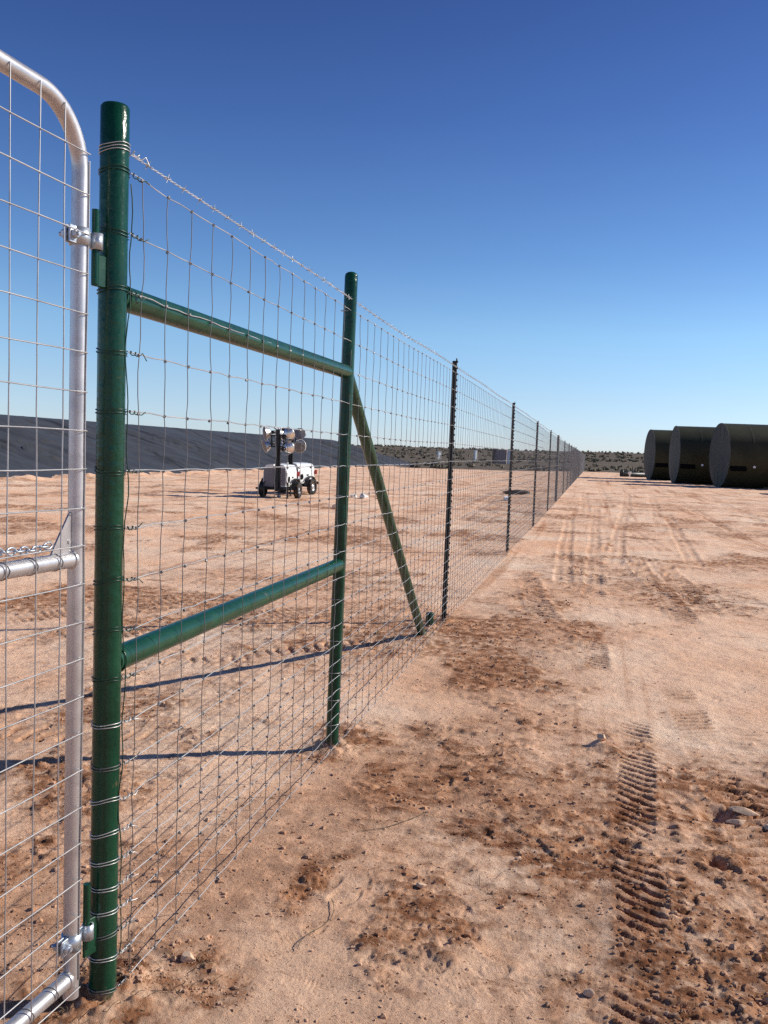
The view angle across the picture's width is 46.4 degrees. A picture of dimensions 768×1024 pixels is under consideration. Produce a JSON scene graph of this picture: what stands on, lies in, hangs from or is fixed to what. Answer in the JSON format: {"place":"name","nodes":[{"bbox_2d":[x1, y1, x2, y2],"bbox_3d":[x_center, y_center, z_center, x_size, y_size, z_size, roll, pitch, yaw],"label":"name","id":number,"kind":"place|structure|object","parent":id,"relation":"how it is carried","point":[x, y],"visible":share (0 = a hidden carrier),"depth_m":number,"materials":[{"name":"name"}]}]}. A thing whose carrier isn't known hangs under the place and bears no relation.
{"place":"outdoors","nodes":[
{"label":"outdoors","id":0,"kind":"place"},
{"bbox_2d":[256,426,301,498],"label":"light tower","id":1,"kind":"structure","parent":0,"point":[266,484],"depth_m":27.96,"materials":[{"name":"metal"}]},
{"bbox_2d":[287,472,296,484],"bbox_3d":[-2.930,-1.072,28.575,0.030,0.398,1.046,3,4,10],"label":"side door","id":2,"kind":"structure","parent":1,"relation":"in","point":[290,476],"depth_m":28.45,"materials":[{"name":"white paint"}]},
{"bbox_2d":[276,428,317,494],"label":"light tower","id":3,"kind":"structure","parent":0,"point":[305,481],"depth_m":30.55,"materials":[{"name":"metal"}]},
{"bbox_2d":[300,470,313,481],"bbox_3d":[-2.659,-1.245,30.890,0.030,0.398,1.046,4,4,22],"label":"side door","id":4,"kind":"structure","parent":3,"relation":"in","point":[304,474],"depth_m":30.78,"materials":[{"name":"white paint"}]},
{"bbox_2d":[52,618,585,1023],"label":"dry weeds","id":5,"kind":"object","parent":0,"point":[215,962],"visible":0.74,"depth_m":2.58,"materials":[{"name":"brown plant"}]},
{"bbox_2d":[0,445,767,1023],"bbox_3d":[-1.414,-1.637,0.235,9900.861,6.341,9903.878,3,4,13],"label":"ground","id":6,"kind":"structure","parent":0,"point":[664,537],"depth_m":4.56,"materials":[{"name":"soil"}]},
{"bbox_2d":[180,951,194,962],"bbox_3d":[-0.581,1.326,2.660,0.040,0.032,0.035,5,1,13],"label":"stone","id":7,"kind":"object","parent":6,"relation":"on","point":[187,956],"visible":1,"depth_m":2.65,"materials":[{"name":"white stone"}]},
{"bbox_2d":[82,101,433,1001],"bbox_3d":[-0.143,0.137,4.985,0.130,2.718,5.488,3,4,12],"label":"pipe brace","id":8,"kind":"object","parent":6,"relation":"on","point":[114,309],"visible":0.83,"depth_m":2.40,"materials":[{"name":"green metal"}]},
{"bbox_2d":[0,49,102,1023],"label":"gate","id":9,"kind":"structure","parent":8,"relation":"attached to","point":[69,545],"depth_m":2.21,"materials":[{"name":"metal"}]},
{"bbox_2d":[0,541,52,555],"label":"chain","id":10,"kind":"object","parent":9,"relation":"on","point":[27,550],"visible":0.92,"depth_m":2.09,"materials":[{"name":"metal"}]},
{"bbox_2d":[297,899,333,948],"bbox_3d":[-0.204,1.326,2.897,0.043,0.010,0.331,3,4,15],"label":"twig","id":11,"kind":"object","parent":6,"relation":"on","point":[319,927],"visible":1,"depth_m":2.86,"materials":[{"name":"beige wood"}]},
{"bbox_2d":[87,141,584,994],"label":"wire fence","id":12,"kind":"object","parent":6,"relation":"on","point":[575,465],"visible":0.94,"depth_m":3.92,"materials":[{"name":"metal"}]},
{"bbox_2d":[0,528,767,1023],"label":"soil clods","id":13,"kind":"object","parent":6,"relation":"on","point":[470,936],"visible":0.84,"depth_m":3.18,"materials":[{"name":"brown soil"}]},
{"bbox_2d":[356,811,425,831],"bbox_3d":[0.045,1.283,3.712,0.364,0.012,0.033,-1,5,-36],"label":"twig","id":14,"kind":"object","parent":6,"relation":"on","point":[391,825],"visible":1,"depth_m":3.68,"materials":[{"name":"brown wood"}]},
{"bbox_2d":[416,882,426,888],"bbox_3d":[0.131,1.314,3.150,0.041,0.020,0.034,-1,-8,13],"label":"stone","id":15,"kind":"object","parent":6,"relation":"on","point":[420,885],"visible":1,"depth_m":3.14,"materials":[{"name":"white stone"}]},
{"bbox_2d":[436,451,440,459],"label":"utility box","id":16,"kind":"object","parent":6,"relation":"on","point":[439,455],"visible":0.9,"depth_m":185.65,"materials":[{"name":"white plastic"}]},
{"bbox_2d":[351,443,643,471],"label":"desert scrub","id":17,"kind":"object","parent":6,"relation":"on","point":[437,465],"visible":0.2,"depth_m":228.61,"materials":[{"name":"green plant"}]},
{"bbox_2d":[492,449,506,463],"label":"storage shed","id":18,"kind":"structure","parent":6,"relation":"on","point":[501,458],"depth_m":161.90,"materials":[{"name":"grey metal"}]},
{"bbox_2d":[500,453,504,463],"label":"door","id":19,"kind":"structure","parent":18,"relation":"in","point":[502,459],"depth_m":161.72,"materials":[{"name":"grey metal"}]},
{"bbox_2d":[507,450,509,463],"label":"water tank","id":20,"kind":"object","parent":6,"relation":"on","point":[508,452],"visible":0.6,"depth_m":161.44,"materials":[{"name":"white plastic"}]},
{"bbox_2d":[583,988,594,997],"bbox_3d":[0.589,1.382,2.577,0.035,0.026,0.024,-7,-3,14],"label":"stone","id":21,"kind":"object","parent":6,"relation":"on","point":[589,992],"visible":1,"depth_m":2.57,"materials":[{"name":"white stone"}]},
{"bbox_2d":[597,734,605,740],"bbox_3d":[1.163,1.209,4.793,0.046,0.044,0.047,2,4,-1],"label":"stone","id":22,"kind":"object","parent":6,"relation":"on","point":[601,737],"visible":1,"depth_m":4.79,"materials":[{"name":"white stone"}]},
{"bbox_2d":[620,469,645,476],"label":"steel pipe","id":23,"kind":"object","parent":6,"relation":"on","point":[632,474],"visible":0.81,"depth_m":86.89,"materials":[{"name":"silver metal"}]},
{"bbox_2d":[644,429,672,479],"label":"steel tank","id":24,"kind":"object","parent":6,"relation":"on","point":[656,455],"visible":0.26,"depth_m":75.33,"materials":[{"name":"metal"}]},
{"bbox_2d":[669,426,715,484],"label":"steel tank","id":25,"kind":"object","parent":6,"relation":"on","point":[689,447],"visible":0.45,"depth_m":65.70,"materials":[{"name":"metal"}]},
{"bbox_2d":[726,819,745,824],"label":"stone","id":26,"kind":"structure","parent":6,"relation":"on","point":[736,821],"depth_m":3.81,"materials":[{"name":"stone"}]},
{"bbox_2d":[709,423,767,488],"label":"steel tank","id":27,"kind":"object","parent":6,"relation":"on","point":[738,455],"visible":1,"depth_m":58.80,"materials":[{"name":"metal"}]},
{"bbox_2d":[729,806,759,816],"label":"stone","id":28,"kind":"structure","parent":6,"relation":"on","point":[743,811],"depth_m":3.94,"materials":[{"name":"stone"}]},
{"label":"embankment","id":29,"kind":"structure","parent":6,"relation":"on","visible":0},
{"bbox_2d":[0,414,410,477],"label":"pond liner","id":30,"kind":"object","parent":29,"relation":"on","point":[22,448],"visible":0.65,"depth_m":53.79,"materials":[{"name":"grey plastic"}]},
{"bbox_2d":[0,0,767,452],"label":"sky","id":31,"kind":"structure","parent":0,"point":[565,202],"materials":[{"name":"blue"}]},
{"bbox_2d":[503,490,529,494],"bbox_3d":[5.443,-0.794,36.981,1.185,0.206,0.692,0,-6,13],"label":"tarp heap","id":32,"kind":"object","parent":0,"point":[517,492],"visible":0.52,"depth_m":36.71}
]}

